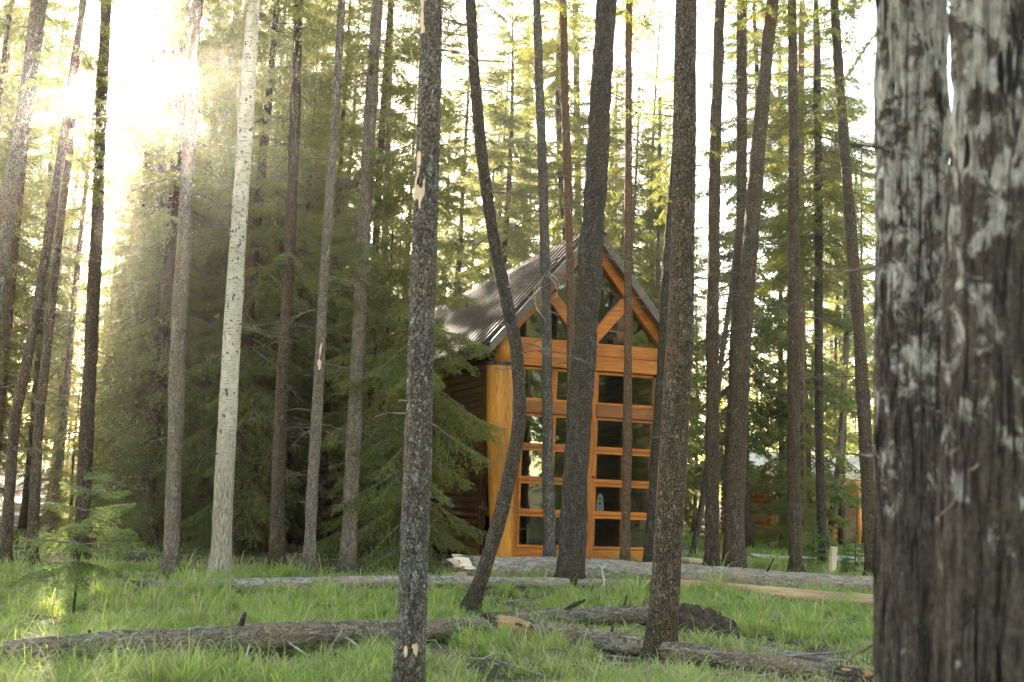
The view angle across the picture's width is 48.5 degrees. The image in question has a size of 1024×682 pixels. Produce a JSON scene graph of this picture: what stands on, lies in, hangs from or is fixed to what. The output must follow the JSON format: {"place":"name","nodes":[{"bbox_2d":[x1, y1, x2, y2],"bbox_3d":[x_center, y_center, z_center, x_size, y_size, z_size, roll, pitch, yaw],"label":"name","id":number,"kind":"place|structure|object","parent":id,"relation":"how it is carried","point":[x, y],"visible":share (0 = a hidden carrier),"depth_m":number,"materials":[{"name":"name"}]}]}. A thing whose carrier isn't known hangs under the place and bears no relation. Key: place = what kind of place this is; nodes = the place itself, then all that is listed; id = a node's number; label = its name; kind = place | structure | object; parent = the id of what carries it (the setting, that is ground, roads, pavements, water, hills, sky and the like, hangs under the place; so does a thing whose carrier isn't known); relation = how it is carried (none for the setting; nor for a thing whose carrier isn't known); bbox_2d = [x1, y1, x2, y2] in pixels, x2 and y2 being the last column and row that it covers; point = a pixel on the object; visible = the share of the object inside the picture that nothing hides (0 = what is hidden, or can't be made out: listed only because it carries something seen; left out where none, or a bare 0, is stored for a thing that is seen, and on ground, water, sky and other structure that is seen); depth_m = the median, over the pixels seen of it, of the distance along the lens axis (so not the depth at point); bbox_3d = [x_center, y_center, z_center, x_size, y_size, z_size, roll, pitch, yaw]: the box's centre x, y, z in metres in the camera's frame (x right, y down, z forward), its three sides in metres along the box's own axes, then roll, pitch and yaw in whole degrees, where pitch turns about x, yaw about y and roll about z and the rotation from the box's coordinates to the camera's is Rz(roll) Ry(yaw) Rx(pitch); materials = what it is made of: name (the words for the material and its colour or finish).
{"place":"outdoors","nodes":[
{"label":"outdoors","id":0,"kind":"place"},
{"bbox_2d":[0,453,874,681],"bbox_3d":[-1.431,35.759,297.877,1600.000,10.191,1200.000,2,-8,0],"label":"ground","id":1,"kind":"structure","parent":0,"point":[44,525],"depth_m":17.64,"materials":[{"name":"green plant"}]},
{"bbox_2d":[0,71,47,521],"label":"spruce tree","id":2,"kind":"object","parent":1,"relation":"on","point":[18,293],"visible":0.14,"depth_m":29.52,"materials":[{"name":"green plant"}]},
{"bbox_2d":[0,0,54,501],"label":"spruce tree","id":3,"kind":"object","parent":1,"relation":"on","point":[6,30],"visible":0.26,"depth_m":28.93,"materials":[{"name":"green plant"}]},
{"bbox_2d":[0,0,86,493],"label":"spruce tree","id":4,"kind":"object","parent":1,"relation":"on","point":[6,318],"visible":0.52,"depth_m":26.53,"materials":[{"name":"green plant"}]},
{"bbox_2d":[0,0,94,338],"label":"pine tree","id":5,"kind":"object","parent":1,"relation":"on","point":[27,94],"visible":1,"depth_m":15.33,"materials":[{"name":"brown plant"}]},
{"bbox_2d":[0,0,98,496],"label":"spruce tree","id":6,"kind":"object","parent":1,"relation":"on","point":[75,338],"visible":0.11,"depth_m":33.31,"materials":[{"name":"green plant"}]},
{"bbox_2d":[2,0,98,508],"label":"spruce tree","id":7,"kind":"object","parent":1,"relation":"on","point":[68,33],"visible":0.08,"depth_m":36.60,"materials":[{"name":"green plant"}]},
{"bbox_2d":[0,0,102,528],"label":"spruce tree","id":8,"kind":"object","parent":1,"relation":"on","point":[23,519],"visible":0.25,"depth_m":31.79,"materials":[{"name":"green plant"}]},
{"bbox_2d":[0,0,136,565],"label":"pine tree","id":9,"kind":"object","parent":1,"relation":"on","point":[8,509],"visible":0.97,"depth_m":19.14,"materials":[{"name":"brown plant"}]},
{"bbox_2d":[43,72,93,507],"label":"spruce tree","id":10,"kind":"object","parent":1,"relation":"on","point":[72,268],"visible":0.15,"depth_m":51.42,"materials":[{"name":"green plant"}]},
{"bbox_2d":[40,365,103,537],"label":"spruce tree","id":11,"kind":"object","parent":1,"relation":"on","point":[63,473],"visible":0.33,"depth_m":28.65,"materials":[{"name":"green plant"}]},
{"bbox_2d":[18,0,127,529],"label":"spruce tree","id":12,"kind":"object","parent":1,"relation":"on","point":[65,387],"visible":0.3,"depth_m":32.20,"materials":[{"name":"green plant"}]},
{"bbox_2d":[3,470,147,614],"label":"spruce sapling","id":13,"kind":"object","parent":1,"relation":"on","point":[74,573],"visible":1,"depth_m":12.93,"materials":[{"name":"green plant"}]},
{"bbox_2d":[0,0,154,567],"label":"pine tree","id":14,"kind":"object","parent":1,"relation":"on","point":[33,522],"visible":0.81,"depth_m":20.76,"materials":[{"name":"brown plant"}]},
{"bbox_2d":[29,0,160,558],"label":"spruce tree","id":15,"kind":"object","parent":1,"relation":"on","point":[85,443],"visible":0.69,"depth_m":22.25,"materials":[{"name":"green plant"}]},
{"bbox_2d":[71,0,193,507],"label":"spruce tree","id":16,"kind":"object","parent":1,"relation":"on","point":[127,95],"visible":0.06,"depth_m":32.08,"materials":[{"name":"green plant"}]},
{"bbox_2d":[93,13,185,507],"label":"spruce tree","id":17,"kind":"object","parent":1,"relation":"on","point":[146,20],"visible":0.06,"depth_m":31.53,"materials":[{"name":"green plant"}]},
{"bbox_2d":[108,0,177,407],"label":"pine tree","id":18,"kind":"object","parent":1,"relation":"on","point":[153,51],"visible":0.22,"depth_m":29.83,"materials":[{"name":"green plant"}]},
{"bbox_2d":[91,0,210,510],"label":"spruce tree","id":19,"kind":"object","parent":1,"relation":"on","point":[127,282],"visible":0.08,"depth_m":28.77,"materials":[{"name":"green plant"}]},
{"bbox_2d":[76,0,233,538],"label":"spruce tree","id":20,"kind":"object","parent":1,"relation":"on","point":[103,444],"visible":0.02,"depth_m":30.71,"materials":[{"name":"green plant"}]},
{"bbox_2d":[58,0,258,550],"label":"spruce tree","id":21,"kind":"object","parent":1,"relation":"on","point":[141,523],"visible":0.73,"depth_m":25.80,"materials":[{"name":"green plant"}]},
{"bbox_2d":[127,0,191,424],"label":"pine tree","id":22,"kind":"object","parent":1,"relation":"on","point":[164,74],"visible":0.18,"depth_m":28.86,"materials":[{"name":"green plant"}]},
{"bbox_2d":[97,0,242,540],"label":"spruce tree","id":23,"kind":"object","parent":1,"relation":"on","point":[177,124],"visible":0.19,"depth_m":27.81,"materials":[{"name":"green plant"}]},
{"bbox_2d":[103,3,237,545],"bbox_3d":[-8.300,-4.419,28.288,2.960,19.045,2.949,5,-8,-21],"label":"spruce tree","id":24,"kind":"object","parent":1,"relation":"on","point":[138,248],"visible":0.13,"depth_m":27.89,"materials":[{"name":"green plant"}]},
{"bbox_2d":[120,0,221,579],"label":"pine tree","id":25,"kind":"object","parent":1,"relation":"on","point":[173,482],"visible":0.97,"depth_m":18.42,"materials":[{"name":"grey plant"}]},
{"bbox_2d":[160,99,273,547],"bbox_3d":[-7.123,-0.569,28.597,2.921,12.020,3.114,1,-8,6],"label":"spruce tree","id":26,"kind":"object","parent":1,"relation":"on","point":[206,316],"visible":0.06,"depth_m":27.90,"materials":[{"name":"green plant"}]},
{"bbox_2d":[160,4,285,494],"bbox_3d":[-7.469,-5.373,30.944,3.221,21.692,3.557,-3,-9,33],"label":"spruce tree","id":27,"kind":"object","parent":1,"relation":"on","point":[240,22],"visible":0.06,"depth_m":30.74,"materials":[{"name":"green plant"}]},
{"bbox_2d":[196,0,264,535],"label":"pine tree","id":28,"kind":"object","parent":1,"relation":"on","point":[223,62],"visible":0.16,"depth_m":31.34,"materials":[{"name":"green plant"}]},
{"bbox_2d":[177,0,301,576],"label":"aspen tree","id":29,"kind":"object","parent":1,"relation":"on","point":[221,542],"visible":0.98,"depth_m":18.44,"materials":[{"name":"white plant"}]},
{"bbox_2d":[189,3,293,507],"bbox_3d":[-6.718,-3.023,28.450,2.769,16.340,3.094,-1,-8,23],"label":"spruce tree","id":30,"kind":"object","parent":1,"relation":"on","point":[233,25],"visible":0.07,"depth_m":28.44,"materials":[{"name":"green plant"}]},
{"bbox_2d":[140,0,347,555],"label":"spruce tree","id":31,"kind":"object","parent":1,"relation":"on","point":[244,495],"visible":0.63,"depth_m":25.08,"materials":[{"name":"green plant"}]},
{"bbox_2d":[0,612,495,671],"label":"fallen log","id":32,"kind":"object","parent":1,"relation":"on","point":[292,634],"visible":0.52,"depth_m":10.16,"materials":[{"name":"grey wood"}]},
{"bbox_2d":[222,1,346,551],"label":"spruce tree","id":33,"kind":"object","parent":1,"relation":"on","point":[265,547],"visible":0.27,"depth_m":26.79,"materials":[{"name":"green plant"}]},
{"bbox_2d":[212,0,358,568],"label":"spruce tree","id":34,"kind":"object","parent":1,"relation":"on","point":[288,258],"visible":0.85,"depth_m":21.85,"materials":[{"name":"green plant"}]},
{"bbox_2d":[244,16,351,546],"bbox_3d":[-5.387,-1.432,28.824,3.065,14.214,3.443,-1,-8,24],"label":"spruce tree","id":35,"kind":"object","parent":1,"relation":"on","point":[300,465],"visible":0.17,"depth_m":28.43,"materials":[{"name":"green plant"}]},
{"bbox_2d":[263,154,351,543],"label":"spruce tree","id":36,"kind":"object","parent":1,"relation":"on","point":[328,473],"visible":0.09,"depth_m":30.02,"materials":[{"name":"green plant"}]},
{"bbox_2d":[278,0,346,543],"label":"spruce tree","id":37,"kind":"object","parent":1,"relation":"on","point":[290,540],"visible":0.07,"depth_m":30.37,"materials":[{"name":"green plant"}]},
{"bbox_2d":[266,0,391,575],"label":"pine tree","id":38,"kind":"object","parent":1,"relation":"on","point":[316,424],"visible":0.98,"depth_m":19.68,"materials":[{"name":"brown plant"}]},
{"bbox_2d":[289,0,382,544],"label":"spruce tree","id":39,"kind":"object","parent":1,"relation":"on","point":[327,408],"visible":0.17,"depth_m":29.81,"materials":[{"name":"green plant"}]},
{"bbox_2d":[298,76,399,541],"bbox_3d":[-4.736,-1.022,33.559,3.761,14.516,3.528,5,-8,-21],"label":"spruce tree","id":40,"kind":"object","parent":1,"relation":"on","point":[334,416],"visible":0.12,"depth_m":32.74,"materials":[{"name":"green plant"}]},
{"bbox_2d":[304,0,416,518],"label":"spruce tree","id":41,"kind":"object","parent":1,"relation":"on","point":[336,424],"visible":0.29,"depth_m":25.81,"materials":[{"name":"green plant"}]},
{"bbox_2d":[302,201,439,559],"bbox_3d":[-2.770,1.058,24.779,3.283,8.699,3.071,-3,-9,35],"label":"spruce tree","id":42,"kind":"object","parent":1,"relation":"on","point":[368,468],"visible":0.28,"depth_m":24.42,"materials":[{"name":"green plant"}]},
{"bbox_2d":[300,0,443,573],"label":"spruce tree","id":43,"kind":"object","parent":1,"relation":"on","point":[360,247],"visible":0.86,"depth_m":21.80,"materials":[{"name":"green plant"}]},
{"bbox_2d":[301,0,451,549],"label":"spruce tree","id":44,"kind":"object","parent":1,"relation":"on","point":[355,184],"visible":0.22,"depth_m":27.81,"materials":[{"name":"green plant"}]},
{"bbox_2d":[337,0,415,554],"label":"pine tree","id":45,"kind":"object","parent":1,"relation":"on","point":[390,12],"visible":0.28,"depth_m":25.68,"materials":[{"name":"brown plant"}]},
{"bbox_2d":[130,570,650,593],"bbox_3d":[-1.097,3.761,17.846,9.515,0.342,0.292,6,-9,-29],"label":"fallen log","id":46,"kind":"object","parent":1,"relation":"on","point":[464,581],"visible":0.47,"depth_m":17.30,"materials":[{"name":"grey wood"}]},
{"bbox_2d":[312,0,509,572],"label":"spruce tree","id":47,"kind":"object","parent":1,"relation":"on","point":[449,415],"visible":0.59,"depth_m":22.17,"materials":[{"name":"green plant"}]},
{"bbox_2d":[2,531,871,681],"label":"twig litter","id":48,"kind":"object","parent":1,"relation":"on","point":[485,612],"visible":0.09,"depth_m":12.28,"materials":[{"name":"brown plant"}]},
{"bbox_2d":[0,297,873,504],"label":"distant wood","id":49,"kind":"object","parent":1,"relation":"on","point":[753,395],"depth_m":98.86,"materials":[{"name":"green plant"}]},
{"bbox_2d":[369,0,520,681],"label":"pine tree","id":50,"kind":"object","parent":1,"relation":"on","point":[409,649],"visible":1,"depth_m":8.18,"materials":[{"name":"brown plant"}]},
{"bbox_2d":[414,37,475,298],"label":"spruce tree","id":51,"kind":"object","parent":1,"relation":"on","point":[445,82],"visible":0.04,"depth_m":69.46,"materials":[{"name":"green plant"}]},
{"bbox_2d":[396,1,506,329],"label":"spruce tree","id":52,"kind":"object","parent":1,"relation":"on","point":[451,240],"visible":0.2,"depth_m":46.25,"materials":[{"name":"green plant"}]},
{"bbox_2d":[455,55,516,290],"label":"spruce tree","id":53,"kind":"object","parent":1,"relation":"on","point":[487,133],"visible":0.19,"depth_m":45.85,"materials":[{"name":"green plant"}]},
{"bbox_2d":[377,0,604,614],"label":"pine tree","id":54,"kind":"object","parent":1,"relation":"on","point":[473,597],"visible":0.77,"depth_m":15.90,"materials":[{"name":"brown plant"}]},
{"bbox_2d":[461,0,536,283],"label":"spruce tree","id":55,"kind":"object","parent":1,"relation":"on","point":[502,177],"visible":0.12,"depth_m":51.77,"materials":[{"name":"green plant"}]},
{"bbox_2d":[447,0,554,287],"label":"spruce tree","id":56,"kind":"object","parent":1,"relation":"on","point":[508,123],"visible":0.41,"depth_m":41.30,"materials":[{"name":"green plant"}]},
{"bbox_2d":[392,231,667,561],"bbox_3d":[-0.449,2.050,31.688,5.029,7.975,13.640,5,-8,-19],"label":"log cabin","id":57,"kind":"object","parent":1,"relation":"on","point":[486,393],"visible":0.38,"depth_m":26.39,"materials":[{"name":"brown wood"}]},
{"bbox_2d":[479,458,488,554],"bbox_3d":[-0.537,3.696,25.475,0.130,2.205,0.975,5,-8,-19],"label":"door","id":58,"kind":"structure","parent":57,"relation":"in","point":[485,495],"depth_m":25.77,"materials":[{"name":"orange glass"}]},
{"bbox_2d":[501,0,592,556],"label":"pine tree","id":59,"kind":"object","parent":1,"relation":"on","point":[548,494],"visible":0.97,"depth_m":23.92,"materials":[{"name":"brown plant"}]},
{"bbox_2d":[486,0,635,262],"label":"spruce tree","id":60,"kind":"object","parent":1,"relation":"on","point":[554,88],"visible":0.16,"depth_m":42.90,"materials":[{"name":"green plant"}]},
{"bbox_2d":[519,0,610,515],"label":"pine tree","id":61,"kind":"object","parent":1,"relation":"on","point":[566,139],"visible":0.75,"depth_m":24.67,"materials":[{"name":"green plant"}]},
{"bbox_2d":[480,595,690,624],"bbox_3d":[1.051,3.438,14.327,3.256,0.431,0.356,5,-8,-28],"label":"fallen log","id":62,"kind":"object","parent":1,"relation":"on","point":[625,612],"visible":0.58,"depth_m":14.24,"materials":[{"name":"grey wood"}]},
{"bbox_2d":[553,0,653,589],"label":"pine tree","id":63,"kind":"object","parent":1,"relation":"on","point":[573,536],"visible":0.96,"depth_m":19.79,"materials":[{"name":"brown plant"}]},
{"bbox_2d":[562,2,647,259],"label":"spruce tree","id":64,"kind":"object","parent":1,"relation":"on","point":[583,90],"visible":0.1,"depth_m":46.81,"materials":[{"name":"green plant"}]},
{"bbox_2d":[574,1,669,323],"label":"spruce tree","id":65,"kind":"object","parent":1,"relation":"on","point":[614,204],"visible":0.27,"depth_m":44.62,"materials":[{"name":"green plant"}]},
{"bbox_2d":[585,0,668,560],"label":"pine tree","id":66,"kind":"object","parent":1,"relation":"on","point":[625,14],"visible":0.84,"depth_m":24.02,"materials":[{"name":"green plant"}]},
{"bbox_2d":[605,70,657,287],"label":"spruce tree","id":67,"kind":"object","parent":1,"relation":"on","point":[636,226],"visible":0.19,"depth_m":45.38,"materials":[{"name":"green plant"}]},
{"bbox_2d":[606,19,672,304],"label":"spruce tree","id":68,"kind":"object","parent":1,"relation":"on","point":[644,192],"visible":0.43,"depth_m":43.38,"materials":[{"name":"green plant"}]},
{"bbox_2d":[632,97,671,310],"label":"pine tree","id":69,"kind":"object","parent":1,"relation":"on","point":[659,207],"visible":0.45,"depth_m":42.91,"materials":[{"name":"green plant"}]},
{"bbox_2d":[621,1,691,396],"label":"spruce tree","id":70,"kind":"object","parent":1,"relation":"on","point":[654,112],"visible":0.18,"depth_m":51.55,"materials":[{"name":"green plant"}]},
{"bbox_2d":[446,554,872,593],"bbox_3d":[3.246,4.216,20.792,8.916,0.643,0.465,2,-8,-2],"label":"fallen log","id":71,"kind":"object","parent":1,"relation":"on","point":[467,564],"visible":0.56,"depth_m":20.65,"materials":[{"name":"grey wood"}]},
{"bbox_2d":[641,29,707,513],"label":"spruce tree","id":72,"kind":"object","parent":1,"relation":"on","point":[696,403],"visible":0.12,"depth_m":42.29,"materials":[{"name":"green plant"}]},
{"bbox_2d":[623,6,727,561],"bbox_3d":[3.522,-1.560,24.278,2.095,13.135,2.296,-2,-9,28],"label":"pine tree","id":73,"kind":"object","parent":1,"relation":"on","point":[650,519],"visible":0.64,"depth_m":24.23,"materials":[{"name":"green plant"}]},
{"bbox_2d":[638,0,715,663],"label":"pine tree","id":74,"kind":"object","parent":1,"relation":"on","point":[663,615],"visible":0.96,"depth_m":11.82,"materials":[{"name":"brown plant"}]},
{"bbox_2d":[641,120,719,503],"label":"spruce tree","id":75,"kind":"object","parent":1,"relation":"on","point":[699,312],"visible":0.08,"depth_m":47.99,"materials":[{"name":"green plant"}]},
{"bbox_2d":[491,615,873,681],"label":"fallen log","id":76,"kind":"object","parent":1,"relation":"on","point":[630,643],"visible":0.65,"depth_m":11.18,"materials":[{"name":"grey wood"}]},
{"bbox_2d":[655,174,720,532],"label":"spruce tree","id":77,"kind":"object","parent":1,"relation":"on","point":[697,420],"visible":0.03,"depth_m":53.15,"materials":[{"name":"green plant"}]},
{"bbox_2d":[678,602,750,641],"bbox_3d":[2.330,3.389,13.494,1.192,0.582,0.750,2,-8,0],"label":"rotten stump","id":78,"kind":"object","parent":1,"relation":"on","point":[709,617],"visible":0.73,"depth_m":13.30,"materials":[{"name":"brown wood"}]},
{"bbox_2d":[652,0,779,565],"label":"pine tree","id":79,"kind":"object","parent":1,"relation":"on","point":[711,478],"visible":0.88,"depth_m":24.34,"materials":[{"name":"brown plant"}]},
{"bbox_2d":[687,140,771,556],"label":"pine tree","id":80,"kind":"object","parent":1,"relation":"on","point":[698,521],"visible":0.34,"depth_m":29.15,"materials":[{"name":"green plant"}]},
{"bbox_2d":[688,0,803,562],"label":"pine tree","id":81,"kind":"object","parent":1,"relation":"on","point":[741,63],"visible":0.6,"depth_m":27.65,"materials":[{"name":"brown plant"}]},
{"bbox_2d":[694,0,804,567],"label":"pine tree","id":82,"kind":"object","parent":1,"relation":"on","point":[736,490],"visible":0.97,"depth_m":23.51,"materials":[{"name":"brown plant"}]},
{"bbox_2d":[687,0,812,547],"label":"spruce tree","id":83,"kind":"object","parent":1,"relation":"on","point":[771,333],"visible":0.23,"depth_m":39.08,"materials":[{"name":"green plant"}]},
{"bbox_2d":[682,530,863,566],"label":"turf","id":84,"kind":"structure","parent":1,"relation":"on","point":[685,536],"depth_m":37.76,"materials":[{"name":"green plant"}]},
{"bbox_2d":[680,579,873,606],"bbox_3d":[4.454,4.092,18.269,3.950,0.286,0.294,-1,-8,24],"label":"fallen log","id":85,"kind":"object","parent":1,"relation":"on","point":[807,594],"visible":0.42,"depth_m":18.15,"materials":[{"name":"beige wood"}]},
{"bbox_2d":[695,453,861,544],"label":"cabin","id":86,"kind":"object","parent":1,"relation":"on","point":[757,498],"visible":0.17,"depth_m":46.48,"materials":[{"name":"brown wood"}]},
{"bbox_2d":[719,0,870,572],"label":"pine tree","id":87,"kind":"object","parent":1,"relation":"on","point":[795,562],"visible":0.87,"depth_m":24.21,"materials":[{"name":"brown plant"}]},
{"bbox_2d":[760,364,836,553],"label":"spruce tree","id":88,"kind":"object","parent":1,"relation":"on","point":[782,504],"visible":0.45,"depth_m":36.62,"materials":[{"name":"green plant"}]},
{"bbox_2d":[724,0,873,551],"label":"spruce tree","id":89,"kind":"object","parent":1,"relation":"on","point":[840,495],"visible":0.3,"depth_m":39.80,"materials":[{"name":"green plant"}]},
{"bbox_2d":[772,3,827,549],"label":"pine tree","id":90,"kind":"object","parent":1,"relation":"on","point":[800,61],"visible":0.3,"depth_m":38.89,"materials":[{"name":"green plant"}]},
{"bbox_2d":[727,0,875,563],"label":"pine tree","id":91,"kind":"object","parent":1,"relation":"on","point":[830,192],"visible":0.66,"depth_m":27.92,"materials":[{"name":"green plant"}]},
{"bbox_2d":[763,0,875,575],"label":"pine tree","id":92,"kind":"object","parent":1,"relation":"on","point":[861,376],"visible":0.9,"depth_m":24.62,"materials":[{"name":"brown plant"}]},
{"bbox_2d":[807,97,871,449],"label":"spruce tree","id":93,"kind":"object","parent":1,"relation":"on","point":[837,299],"visible":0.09,"depth_m":55.56,"materials":[{"name":"green plant"}]},
{"bbox_2d":[826,175,874,547],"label":"pine tree","id":94,"kind":"object","parent":1,"relation":"on","point":[841,431],"visible":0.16,"depth_m":40.11,"materials":[{"name":"green plant"}]},
{"bbox_2d":[828,84,875,548],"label":"spruce tree","id":95,"kind":"object","parent":1,"relation":"on","point":[863,131],"visible":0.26,"depth_m":41.57,"materials":[{"name":"green plant"}]},
{"bbox_2d":[839,121,875,457],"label":"spruce tree","id":96,"kind":"object","parent":1,"relation":"on","point":[867,274],"visible":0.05,"depth_m":66.09,"materials":[{"name":"green plant"}]},
{"bbox_2d":[779,0,950,681],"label":"pine tree","id":97,"kind":"object","parent":1,"relation":"on","point":[912,111],"visible":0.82,"depth_m":4.73,"materials":[{"name":"brown plant"}]},
{"bbox_2d":[920,0,1023,681],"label":"pine tree","id":98,"kind":"object","parent":1,"relation":"on","point":[979,578],"visible":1,"depth_m":3.83,"materials":[{"name":"brown plant"}]},
{"bbox_2d":[0,0,951,461],"label":"sky","id":99,"kind":"structure","parent":0,"point":[866,24],"materials":[{"name":"white"}]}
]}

